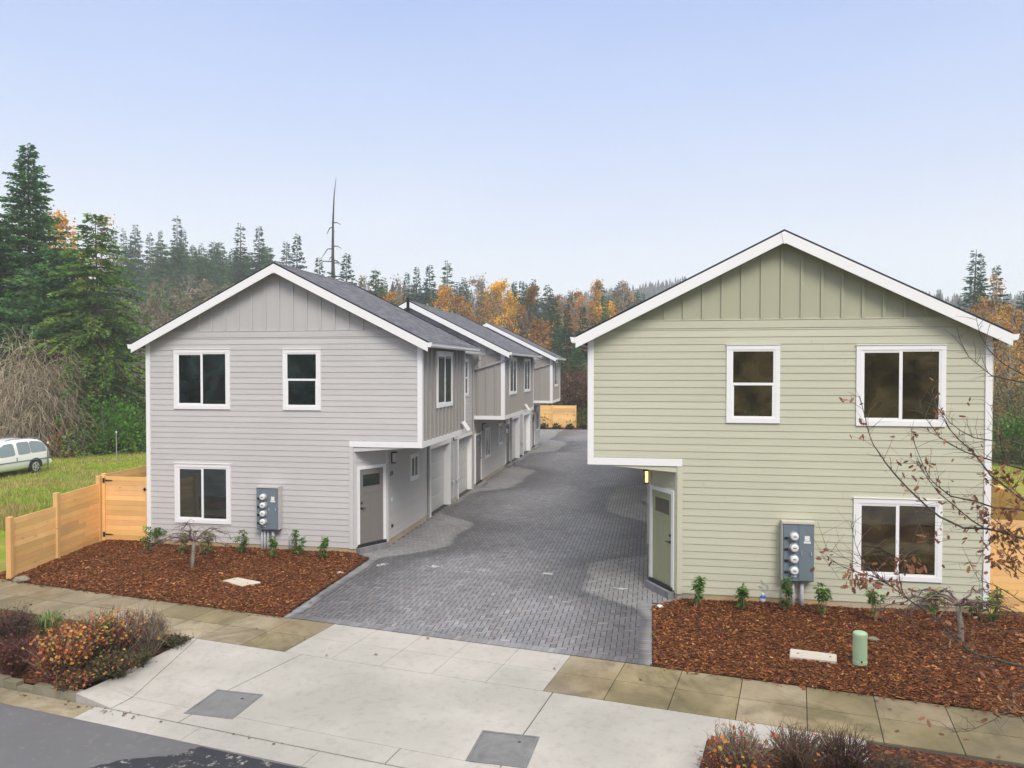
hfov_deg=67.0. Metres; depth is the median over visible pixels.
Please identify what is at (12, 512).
meadow grass
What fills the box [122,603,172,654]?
spiraea bush
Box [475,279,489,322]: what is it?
conifer tree
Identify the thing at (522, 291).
conifer tree
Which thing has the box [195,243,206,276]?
conifer tree
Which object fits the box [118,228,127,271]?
conifer tree
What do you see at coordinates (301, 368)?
window
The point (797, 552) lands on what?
electric meter bank
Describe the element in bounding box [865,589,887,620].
rhododendron
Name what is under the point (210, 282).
conifer tree
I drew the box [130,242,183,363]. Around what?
conifer tree
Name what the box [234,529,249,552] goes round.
rhododendron
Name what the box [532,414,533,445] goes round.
door
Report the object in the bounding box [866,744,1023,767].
planting strip
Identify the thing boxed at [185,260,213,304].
conifer tree
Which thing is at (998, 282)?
autumn tree
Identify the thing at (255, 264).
conifer tree
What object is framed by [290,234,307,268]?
conifer tree
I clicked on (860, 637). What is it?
utility pedestal
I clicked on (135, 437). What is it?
laurel bush
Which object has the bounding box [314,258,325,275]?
conifer tree
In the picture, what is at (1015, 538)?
oak tree
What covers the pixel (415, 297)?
conifer tree
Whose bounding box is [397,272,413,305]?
conifer tree
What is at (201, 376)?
window
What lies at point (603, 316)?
conifer tree
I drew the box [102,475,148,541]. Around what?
wooden gate
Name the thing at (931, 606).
rhododendron
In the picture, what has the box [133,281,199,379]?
autumn tree
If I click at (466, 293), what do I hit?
conifer tree
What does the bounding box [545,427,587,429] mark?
mulch bed
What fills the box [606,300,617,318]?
conifer tree
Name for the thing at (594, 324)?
conifer tree
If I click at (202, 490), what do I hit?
window
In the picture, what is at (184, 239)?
conifer tree
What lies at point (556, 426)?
shrub
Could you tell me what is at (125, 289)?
conifer tree
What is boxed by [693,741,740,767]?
spiraea bush
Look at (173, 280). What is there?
conifer tree
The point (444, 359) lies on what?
window
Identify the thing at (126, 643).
spiraea bush
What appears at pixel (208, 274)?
conifer tree
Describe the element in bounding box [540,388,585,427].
bramble bush
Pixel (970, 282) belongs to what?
conifer tree
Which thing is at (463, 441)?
garage door
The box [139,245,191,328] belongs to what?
conifer tree
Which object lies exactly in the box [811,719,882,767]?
spiraea bush
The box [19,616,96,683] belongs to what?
spiraea bush
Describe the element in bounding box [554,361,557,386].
window
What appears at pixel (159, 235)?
conifer tree
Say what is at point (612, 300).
conifer tree
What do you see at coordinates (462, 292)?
conifer tree
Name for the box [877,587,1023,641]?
weeping tree
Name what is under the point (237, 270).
conifer tree
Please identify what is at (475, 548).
driveway
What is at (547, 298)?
conifer tree
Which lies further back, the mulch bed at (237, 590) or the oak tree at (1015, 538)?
the mulch bed at (237, 590)
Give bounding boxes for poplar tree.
[35,205,100,323]
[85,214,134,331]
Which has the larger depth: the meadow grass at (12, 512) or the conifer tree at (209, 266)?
the conifer tree at (209, 266)
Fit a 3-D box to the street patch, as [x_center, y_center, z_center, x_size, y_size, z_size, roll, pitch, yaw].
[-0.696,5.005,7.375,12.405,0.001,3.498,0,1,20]
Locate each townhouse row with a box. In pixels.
[127,262,565,553]
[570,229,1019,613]
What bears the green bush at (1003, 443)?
on the ground at (142, 456)
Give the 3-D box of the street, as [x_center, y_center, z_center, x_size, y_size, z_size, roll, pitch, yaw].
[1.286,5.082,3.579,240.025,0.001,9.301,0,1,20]
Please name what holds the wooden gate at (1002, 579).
attached to the wooden fence at (996, 496)
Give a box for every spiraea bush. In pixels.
[0,602,41,653]
[0,627,41,677]
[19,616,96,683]
[50,666,94,691]
[58,608,127,666]
[80,646,148,681]
[90,601,150,656]
[117,647,156,668]
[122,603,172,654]
[158,632,193,649]
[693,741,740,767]
[695,715,780,767]
[765,716,834,767]
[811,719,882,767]
[864,747,927,767]
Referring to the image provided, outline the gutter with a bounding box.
[0,687,397,767]
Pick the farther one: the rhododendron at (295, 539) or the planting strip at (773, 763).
the rhododendron at (295, 539)
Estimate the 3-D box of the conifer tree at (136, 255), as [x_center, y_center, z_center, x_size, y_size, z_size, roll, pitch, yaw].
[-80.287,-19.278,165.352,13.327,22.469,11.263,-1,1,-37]
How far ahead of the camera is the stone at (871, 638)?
14.29 m
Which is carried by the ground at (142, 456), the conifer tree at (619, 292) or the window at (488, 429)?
the conifer tree at (619, 292)
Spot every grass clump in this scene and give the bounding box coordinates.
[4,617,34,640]
[28,608,69,643]
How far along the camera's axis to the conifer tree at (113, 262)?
149.36 m
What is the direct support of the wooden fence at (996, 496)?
on the ground at (142, 456)
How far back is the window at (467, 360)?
31.46 m
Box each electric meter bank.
[255,485,281,549]
[780,519,814,605]
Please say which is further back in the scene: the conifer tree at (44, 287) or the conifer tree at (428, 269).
the conifer tree at (428, 269)
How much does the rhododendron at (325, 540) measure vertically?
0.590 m
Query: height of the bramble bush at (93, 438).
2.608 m
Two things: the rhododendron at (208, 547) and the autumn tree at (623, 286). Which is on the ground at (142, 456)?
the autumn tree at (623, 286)
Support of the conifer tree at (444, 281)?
on the ground at (142, 456)
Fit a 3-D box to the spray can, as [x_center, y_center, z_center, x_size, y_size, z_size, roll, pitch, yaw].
[5.383,4.593,16.593,0.121,0.215,0.121,0,1,-7]
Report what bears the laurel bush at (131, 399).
on the ground at (142, 456)
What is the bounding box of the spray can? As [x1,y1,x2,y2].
[760,593,765,602]
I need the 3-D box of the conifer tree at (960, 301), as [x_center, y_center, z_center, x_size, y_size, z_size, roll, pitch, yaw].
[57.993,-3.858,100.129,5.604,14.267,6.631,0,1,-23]
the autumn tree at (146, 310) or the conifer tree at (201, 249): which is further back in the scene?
the conifer tree at (201, 249)
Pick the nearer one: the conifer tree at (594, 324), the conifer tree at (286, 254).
the conifer tree at (594, 324)
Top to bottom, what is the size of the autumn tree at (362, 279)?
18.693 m
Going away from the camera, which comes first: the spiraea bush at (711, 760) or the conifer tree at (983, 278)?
the spiraea bush at (711, 760)
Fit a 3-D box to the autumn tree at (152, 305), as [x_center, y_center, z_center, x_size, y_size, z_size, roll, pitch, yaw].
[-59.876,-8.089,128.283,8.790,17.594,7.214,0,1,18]
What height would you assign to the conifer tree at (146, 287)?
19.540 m
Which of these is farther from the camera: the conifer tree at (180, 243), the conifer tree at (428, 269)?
the conifer tree at (180, 243)
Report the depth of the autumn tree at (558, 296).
116.72 m
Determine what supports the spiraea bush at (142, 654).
on the planting strip at (29, 675)
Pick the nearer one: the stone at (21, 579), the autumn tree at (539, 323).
the stone at (21, 579)
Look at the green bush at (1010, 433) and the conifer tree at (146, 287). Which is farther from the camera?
the conifer tree at (146, 287)
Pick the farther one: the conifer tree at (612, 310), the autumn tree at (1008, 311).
the conifer tree at (612, 310)
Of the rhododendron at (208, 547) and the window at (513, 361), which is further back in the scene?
the window at (513, 361)
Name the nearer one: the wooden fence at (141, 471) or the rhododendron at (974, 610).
the rhododendron at (974, 610)
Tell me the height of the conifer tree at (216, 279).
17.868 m
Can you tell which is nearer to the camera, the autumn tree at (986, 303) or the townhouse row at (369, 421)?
the townhouse row at (369, 421)
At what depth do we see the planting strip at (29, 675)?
13.21 m
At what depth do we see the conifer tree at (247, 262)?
139.37 m
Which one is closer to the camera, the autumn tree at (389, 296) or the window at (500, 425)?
the window at (500, 425)
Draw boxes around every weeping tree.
[136,519,242,567]
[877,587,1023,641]
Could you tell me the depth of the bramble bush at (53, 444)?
44.62 m
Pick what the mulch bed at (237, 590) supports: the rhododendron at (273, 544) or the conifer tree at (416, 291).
the rhododendron at (273, 544)
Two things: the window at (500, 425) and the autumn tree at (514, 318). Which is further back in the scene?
the autumn tree at (514, 318)
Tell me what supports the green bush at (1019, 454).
on the ground at (142, 456)
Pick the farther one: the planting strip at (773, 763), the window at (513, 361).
the window at (513, 361)
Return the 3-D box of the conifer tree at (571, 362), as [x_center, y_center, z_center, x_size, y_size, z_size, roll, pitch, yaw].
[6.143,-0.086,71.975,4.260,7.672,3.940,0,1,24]
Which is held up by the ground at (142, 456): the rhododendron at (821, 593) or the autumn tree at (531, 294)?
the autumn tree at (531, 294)
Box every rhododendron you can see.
[139,525,153,549]
[154,527,165,542]
[176,532,188,554]
[199,530,214,554]
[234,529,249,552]
[267,535,277,557]
[290,528,306,554]
[317,536,328,558]
[689,575,706,606]
[734,582,749,609]
[780,577,794,609]
[812,582,832,615]
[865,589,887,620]
[923,590,945,614]
[964,596,985,619]
[983,587,1004,623]
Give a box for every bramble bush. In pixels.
[28,428,94,457]
[37,414,115,456]
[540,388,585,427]
[569,407,587,427]
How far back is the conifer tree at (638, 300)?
136.90 m
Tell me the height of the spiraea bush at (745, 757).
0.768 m
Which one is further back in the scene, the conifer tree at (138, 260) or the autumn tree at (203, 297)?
the conifer tree at (138, 260)
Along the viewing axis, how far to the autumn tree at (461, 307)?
109.40 m
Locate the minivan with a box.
[0,437,51,472]
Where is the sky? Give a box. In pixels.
[0,0,1023,303]
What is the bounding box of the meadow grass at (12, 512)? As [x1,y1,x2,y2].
[0,450,1023,531]
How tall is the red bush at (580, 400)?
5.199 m
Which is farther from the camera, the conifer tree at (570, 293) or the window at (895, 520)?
the conifer tree at (570, 293)
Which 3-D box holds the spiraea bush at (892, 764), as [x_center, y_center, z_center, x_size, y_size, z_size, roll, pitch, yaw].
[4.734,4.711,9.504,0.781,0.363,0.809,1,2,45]
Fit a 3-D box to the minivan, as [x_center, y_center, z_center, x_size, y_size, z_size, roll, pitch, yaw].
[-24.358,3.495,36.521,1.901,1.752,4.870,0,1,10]
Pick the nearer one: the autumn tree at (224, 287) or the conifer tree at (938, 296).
the autumn tree at (224, 287)
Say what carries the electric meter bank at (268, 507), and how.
attached to the townhouse row at (369, 421)
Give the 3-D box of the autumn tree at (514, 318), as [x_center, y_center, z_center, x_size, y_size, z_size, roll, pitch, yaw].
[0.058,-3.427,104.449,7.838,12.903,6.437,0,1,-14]
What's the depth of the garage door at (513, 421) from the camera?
43.35 m
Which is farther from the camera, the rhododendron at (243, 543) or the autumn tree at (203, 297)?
the autumn tree at (203, 297)
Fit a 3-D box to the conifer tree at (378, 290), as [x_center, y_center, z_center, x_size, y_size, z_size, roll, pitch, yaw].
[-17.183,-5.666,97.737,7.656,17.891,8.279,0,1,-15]
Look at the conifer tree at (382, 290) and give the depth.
99.65 m
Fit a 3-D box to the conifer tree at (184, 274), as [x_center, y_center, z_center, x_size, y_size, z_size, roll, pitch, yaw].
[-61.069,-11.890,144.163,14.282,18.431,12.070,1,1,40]
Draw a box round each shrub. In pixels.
[540,423,548,428]
[552,423,561,428]
[565,423,573,428]
[578,424,587,428]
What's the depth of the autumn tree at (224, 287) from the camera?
118.20 m
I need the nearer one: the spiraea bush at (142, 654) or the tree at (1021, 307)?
the spiraea bush at (142, 654)
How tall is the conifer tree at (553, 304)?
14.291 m
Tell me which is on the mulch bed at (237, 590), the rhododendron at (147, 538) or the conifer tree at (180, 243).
the rhododendron at (147, 538)
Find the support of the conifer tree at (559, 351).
on the ground at (142, 456)
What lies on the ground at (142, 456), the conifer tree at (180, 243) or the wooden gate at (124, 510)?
the conifer tree at (180, 243)
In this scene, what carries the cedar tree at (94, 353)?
on the ground at (142, 456)
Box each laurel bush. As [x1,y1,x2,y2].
[53,393,145,455]
[111,377,145,448]
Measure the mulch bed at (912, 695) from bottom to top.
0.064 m
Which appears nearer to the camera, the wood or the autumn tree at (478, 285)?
the autumn tree at (478, 285)
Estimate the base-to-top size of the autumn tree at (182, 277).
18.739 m
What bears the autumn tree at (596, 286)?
on the ground at (142, 456)
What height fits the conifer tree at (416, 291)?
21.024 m
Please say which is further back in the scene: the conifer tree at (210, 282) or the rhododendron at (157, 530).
the conifer tree at (210, 282)
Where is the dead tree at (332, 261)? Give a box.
[315,181,361,283]
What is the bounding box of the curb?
[0,674,82,702]
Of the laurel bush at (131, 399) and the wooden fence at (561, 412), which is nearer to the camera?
the laurel bush at (131, 399)
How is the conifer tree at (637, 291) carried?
on the ground at (142, 456)
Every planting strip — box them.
[0,610,178,685]
[701,739,868,767]
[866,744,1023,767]
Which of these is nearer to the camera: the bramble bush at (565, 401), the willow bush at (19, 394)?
the willow bush at (19, 394)
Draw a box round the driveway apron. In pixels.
[76,638,867,767]
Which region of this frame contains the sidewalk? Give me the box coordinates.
[0,580,1023,764]
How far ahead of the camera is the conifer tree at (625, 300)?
127.97 m
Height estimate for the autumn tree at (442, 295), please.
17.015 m
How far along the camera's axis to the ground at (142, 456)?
34.27 m
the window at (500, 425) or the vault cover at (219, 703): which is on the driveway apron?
the vault cover at (219, 703)
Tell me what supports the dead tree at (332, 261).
on the ground at (142, 456)
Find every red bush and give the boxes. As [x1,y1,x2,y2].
[553,363,587,424]
[562,372,587,422]
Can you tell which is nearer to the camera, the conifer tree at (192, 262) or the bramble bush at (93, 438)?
the bramble bush at (93, 438)
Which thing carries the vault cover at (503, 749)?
on the driveway apron
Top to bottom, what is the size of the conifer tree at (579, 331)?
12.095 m
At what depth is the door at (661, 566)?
17.45 m
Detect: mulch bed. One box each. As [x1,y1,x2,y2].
[0,539,368,616]
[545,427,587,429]
[653,599,1023,714]
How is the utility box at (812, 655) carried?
on the mulch bed at (912, 695)
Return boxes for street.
[0,703,304,767]
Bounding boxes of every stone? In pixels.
[12,575,29,582]
[867,636,879,640]
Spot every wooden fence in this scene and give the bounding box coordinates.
[5,476,101,580]
[101,466,146,485]
[540,405,575,427]
[991,485,1023,519]
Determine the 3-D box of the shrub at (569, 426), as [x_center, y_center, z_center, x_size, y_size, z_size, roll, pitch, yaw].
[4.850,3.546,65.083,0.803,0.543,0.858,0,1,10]
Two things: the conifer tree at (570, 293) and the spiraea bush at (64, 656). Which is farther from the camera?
the conifer tree at (570, 293)
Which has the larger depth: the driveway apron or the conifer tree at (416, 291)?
the conifer tree at (416, 291)
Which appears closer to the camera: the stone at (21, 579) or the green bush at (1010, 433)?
the stone at (21, 579)
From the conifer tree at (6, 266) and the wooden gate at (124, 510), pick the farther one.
the conifer tree at (6, 266)
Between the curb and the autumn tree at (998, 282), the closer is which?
the curb
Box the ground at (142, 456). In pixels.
[0,372,1023,715]
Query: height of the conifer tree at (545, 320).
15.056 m
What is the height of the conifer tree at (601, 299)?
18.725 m
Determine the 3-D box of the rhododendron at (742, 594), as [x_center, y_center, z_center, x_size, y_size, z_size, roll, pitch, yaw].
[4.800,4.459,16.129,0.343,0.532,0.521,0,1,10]
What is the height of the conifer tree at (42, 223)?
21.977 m
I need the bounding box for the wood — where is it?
[347,276,1023,374]
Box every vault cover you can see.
[184,689,262,718]
[465,730,538,767]
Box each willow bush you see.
[0,324,102,457]
[0,381,51,448]
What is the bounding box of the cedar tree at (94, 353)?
[3,213,154,457]
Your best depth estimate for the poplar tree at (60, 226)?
76.60 m
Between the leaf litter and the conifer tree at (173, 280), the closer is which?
the leaf litter
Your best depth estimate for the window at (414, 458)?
24.44 m
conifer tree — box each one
[0,143,80,382]
[0,219,40,381]
[0,245,145,433]
[103,232,124,302]
[105,284,137,370]
[115,281,140,357]
[116,245,141,319]
[118,225,145,318]
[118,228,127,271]
[124,262,162,357]
[128,244,144,277]
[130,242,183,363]
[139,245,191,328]
[141,232,157,276]
[155,231,166,267]
[165,269,181,315]
[168,216,188,275]
[169,270,188,315]
[178,229,194,271]
[180,257,220,312]
[182,252,209,300]
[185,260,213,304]
[188,247,197,264]
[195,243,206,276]
[197,279,215,303]
[203,249,218,288]
[206,242,230,276]
[209,242,230,284]
[212,273,220,293]
[221,248,239,288]
[225,252,233,273]
[226,223,249,285]
[227,253,247,285]
[240,252,256,279]
[245,226,269,277]
[257,246,277,264]
[261,251,271,267]
[278,241,292,266]
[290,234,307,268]
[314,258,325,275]
[327,272,337,279]
[339,253,357,284]
[366,268,385,297]
[381,277,387,298]
[388,285,399,303]
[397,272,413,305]
[407,267,426,303]
[409,291,421,303]
[417,265,439,305]
[427,286,439,307]
[436,261,455,312]
[449,282,465,312]
[457,277,473,316]
[457,282,475,317]
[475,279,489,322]
[510,282,526,337]
[515,281,528,331]
[521,279,547,339]
[536,285,565,362]
[538,303,553,348]
[540,298,570,403]
[540,326,567,419]
[553,303,567,357]
[555,302,575,379]
[560,344,587,404]
[562,291,578,364]
[567,306,588,371]
[581,284,608,350]
[582,320,597,375]
[600,295,618,320]
[600,299,610,321]
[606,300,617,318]
[610,281,631,312]
[617,284,630,312]
[632,292,641,305]
[633,288,638,304]
[936,289,943,300]
[957,299,964,309]
[958,249,993,345]
[971,253,998,371]
[982,265,1021,395]
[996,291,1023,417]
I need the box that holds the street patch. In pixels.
[91,746,297,767]
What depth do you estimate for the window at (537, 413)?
50.75 m
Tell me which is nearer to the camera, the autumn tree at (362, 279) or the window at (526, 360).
the window at (526, 360)
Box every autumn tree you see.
[114,292,173,402]
[122,283,186,382]
[130,283,167,366]
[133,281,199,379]
[140,277,173,330]
[159,274,199,314]
[174,278,220,316]
[198,281,234,304]
[351,276,387,294]
[380,291,406,305]
[386,274,407,303]
[427,284,467,313]
[450,293,479,323]
[466,273,506,324]
[467,275,488,313]
[476,278,521,333]
[498,311,524,335]
[516,284,544,345]
[525,317,563,404]
[547,294,585,352]
[561,288,586,365]
[576,279,604,368]
[597,300,619,318]
[604,280,634,319]
[965,295,1022,412]
[976,275,1008,414]
[993,300,1023,417]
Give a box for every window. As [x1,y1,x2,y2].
[173,349,230,408]
[174,463,230,524]
[282,349,320,409]
[410,452,418,481]
[436,351,452,407]
[466,359,468,395]
[485,426,490,458]
[498,422,502,445]
[509,357,516,394]
[524,358,530,391]
[536,409,538,430]
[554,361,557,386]
[726,344,780,422]
[853,497,943,582]
[856,344,947,426]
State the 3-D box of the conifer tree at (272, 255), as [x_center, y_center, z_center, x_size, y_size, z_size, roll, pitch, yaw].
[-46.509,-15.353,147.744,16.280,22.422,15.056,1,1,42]
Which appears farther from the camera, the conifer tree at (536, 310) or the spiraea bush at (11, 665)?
the conifer tree at (536, 310)
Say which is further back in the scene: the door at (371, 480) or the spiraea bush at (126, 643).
the door at (371, 480)
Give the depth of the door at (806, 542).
16.16 m
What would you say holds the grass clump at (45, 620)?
on the planting strip at (29, 675)
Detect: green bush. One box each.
[992,404,1023,458]
[992,408,1023,461]
[992,432,1023,466]
[992,438,1023,461]
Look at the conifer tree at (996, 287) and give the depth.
85.65 m
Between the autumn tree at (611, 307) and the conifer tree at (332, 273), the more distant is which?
the autumn tree at (611, 307)
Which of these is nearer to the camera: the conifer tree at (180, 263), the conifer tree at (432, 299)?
the conifer tree at (432, 299)
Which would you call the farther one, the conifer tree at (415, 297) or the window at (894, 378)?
the conifer tree at (415, 297)
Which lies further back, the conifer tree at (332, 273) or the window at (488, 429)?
the conifer tree at (332, 273)
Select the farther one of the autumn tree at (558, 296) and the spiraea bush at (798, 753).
the autumn tree at (558, 296)
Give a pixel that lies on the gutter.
(288, 754)
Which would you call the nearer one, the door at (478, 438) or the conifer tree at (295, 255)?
the door at (478, 438)
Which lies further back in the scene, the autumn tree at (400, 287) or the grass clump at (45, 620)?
the autumn tree at (400, 287)
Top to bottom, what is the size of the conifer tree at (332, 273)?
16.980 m
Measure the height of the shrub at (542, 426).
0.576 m
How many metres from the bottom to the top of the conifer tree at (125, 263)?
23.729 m
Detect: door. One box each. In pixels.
[267,489,277,529]
[360,467,382,543]
[431,445,443,511]
[459,436,466,493]
[476,434,481,481]
[506,424,508,462]
[512,419,514,459]
[524,415,525,451]
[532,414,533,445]
[652,489,670,585]
[799,525,813,580]
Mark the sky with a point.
(566, 146)
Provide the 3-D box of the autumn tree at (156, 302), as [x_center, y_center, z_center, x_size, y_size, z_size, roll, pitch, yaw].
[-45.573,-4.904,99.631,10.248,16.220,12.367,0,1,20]
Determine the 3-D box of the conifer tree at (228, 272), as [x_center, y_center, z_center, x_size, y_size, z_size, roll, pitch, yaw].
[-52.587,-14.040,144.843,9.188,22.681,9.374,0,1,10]
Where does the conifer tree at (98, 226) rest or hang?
on the ground at (142, 456)
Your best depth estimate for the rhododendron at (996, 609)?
15.14 m
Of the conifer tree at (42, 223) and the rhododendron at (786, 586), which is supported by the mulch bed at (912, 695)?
the rhododendron at (786, 586)
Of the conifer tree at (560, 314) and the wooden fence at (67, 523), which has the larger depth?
the conifer tree at (560, 314)
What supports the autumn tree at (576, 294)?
on the ground at (142, 456)
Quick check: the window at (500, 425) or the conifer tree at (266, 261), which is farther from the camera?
the conifer tree at (266, 261)
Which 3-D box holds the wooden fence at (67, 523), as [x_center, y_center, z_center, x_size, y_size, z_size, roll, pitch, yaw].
[-12.031,3.788,20.583,0.184,2.130,4.160,0,1,0]
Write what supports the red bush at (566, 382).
on the ground at (142, 456)
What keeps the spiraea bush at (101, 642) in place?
on the planting strip at (29, 675)
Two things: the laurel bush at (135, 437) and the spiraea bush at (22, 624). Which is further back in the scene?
the laurel bush at (135, 437)
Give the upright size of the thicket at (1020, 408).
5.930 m
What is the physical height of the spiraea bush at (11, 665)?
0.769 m
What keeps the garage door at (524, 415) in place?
in the townhouse row at (369, 421)
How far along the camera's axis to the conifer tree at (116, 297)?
140.57 m
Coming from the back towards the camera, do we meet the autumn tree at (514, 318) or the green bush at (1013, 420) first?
the autumn tree at (514, 318)
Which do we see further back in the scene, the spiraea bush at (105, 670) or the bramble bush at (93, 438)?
the bramble bush at (93, 438)
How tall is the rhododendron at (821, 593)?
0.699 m
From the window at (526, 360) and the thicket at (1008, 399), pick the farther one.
the thicket at (1008, 399)
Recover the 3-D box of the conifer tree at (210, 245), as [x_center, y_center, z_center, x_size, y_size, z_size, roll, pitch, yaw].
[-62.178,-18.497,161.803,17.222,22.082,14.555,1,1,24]
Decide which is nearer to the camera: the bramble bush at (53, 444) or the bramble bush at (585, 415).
the bramble bush at (53, 444)
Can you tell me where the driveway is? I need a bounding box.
[284,429,676,665]
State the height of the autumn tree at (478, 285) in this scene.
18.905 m
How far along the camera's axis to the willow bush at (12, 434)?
43.90 m
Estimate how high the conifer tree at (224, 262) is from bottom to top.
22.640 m
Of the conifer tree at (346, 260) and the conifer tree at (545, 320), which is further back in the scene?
the conifer tree at (545, 320)
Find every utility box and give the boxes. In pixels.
[223,577,260,586]
[790,649,836,663]
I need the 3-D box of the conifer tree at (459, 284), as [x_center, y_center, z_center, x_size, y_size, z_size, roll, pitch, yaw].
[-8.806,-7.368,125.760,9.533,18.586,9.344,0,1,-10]
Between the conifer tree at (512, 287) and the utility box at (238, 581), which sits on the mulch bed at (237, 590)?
the utility box at (238, 581)
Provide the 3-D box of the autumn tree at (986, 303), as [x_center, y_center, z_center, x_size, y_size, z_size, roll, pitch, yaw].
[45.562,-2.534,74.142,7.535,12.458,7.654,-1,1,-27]
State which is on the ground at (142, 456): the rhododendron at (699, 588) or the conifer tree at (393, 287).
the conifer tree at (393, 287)
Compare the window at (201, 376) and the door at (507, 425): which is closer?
the window at (201, 376)
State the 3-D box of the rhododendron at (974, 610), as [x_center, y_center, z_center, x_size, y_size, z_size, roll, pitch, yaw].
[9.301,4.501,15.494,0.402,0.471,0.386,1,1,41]
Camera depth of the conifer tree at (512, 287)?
121.22 m
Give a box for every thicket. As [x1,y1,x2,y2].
[992,358,1023,442]
[993,374,1023,439]
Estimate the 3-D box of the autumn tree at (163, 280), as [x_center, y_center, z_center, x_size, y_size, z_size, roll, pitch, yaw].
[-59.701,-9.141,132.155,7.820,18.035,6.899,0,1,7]
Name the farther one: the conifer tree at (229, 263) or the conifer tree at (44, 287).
the conifer tree at (229, 263)
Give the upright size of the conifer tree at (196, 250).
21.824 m
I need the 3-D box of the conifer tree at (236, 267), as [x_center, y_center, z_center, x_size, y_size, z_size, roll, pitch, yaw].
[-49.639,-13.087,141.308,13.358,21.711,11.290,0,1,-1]
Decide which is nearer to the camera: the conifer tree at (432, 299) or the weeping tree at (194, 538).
the weeping tree at (194, 538)
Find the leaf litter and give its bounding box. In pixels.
[20,586,1020,756]
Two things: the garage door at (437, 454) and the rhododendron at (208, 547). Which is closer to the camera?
the rhododendron at (208, 547)
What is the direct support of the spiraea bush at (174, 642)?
on the planting strip at (29, 675)
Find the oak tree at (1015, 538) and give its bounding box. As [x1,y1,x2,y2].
[805,302,1023,740]
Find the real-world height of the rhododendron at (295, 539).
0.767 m
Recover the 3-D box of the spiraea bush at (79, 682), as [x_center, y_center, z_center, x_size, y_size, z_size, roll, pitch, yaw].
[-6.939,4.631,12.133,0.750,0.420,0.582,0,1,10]
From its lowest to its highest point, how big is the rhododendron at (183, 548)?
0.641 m
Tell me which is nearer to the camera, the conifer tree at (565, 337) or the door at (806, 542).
the door at (806, 542)
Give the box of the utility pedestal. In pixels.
[852,630,867,666]
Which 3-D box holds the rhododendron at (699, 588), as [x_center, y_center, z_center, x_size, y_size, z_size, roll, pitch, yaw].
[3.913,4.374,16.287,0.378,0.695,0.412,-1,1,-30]
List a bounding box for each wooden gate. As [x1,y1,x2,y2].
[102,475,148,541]
[987,519,1023,613]
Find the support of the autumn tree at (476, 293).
on the ground at (142, 456)

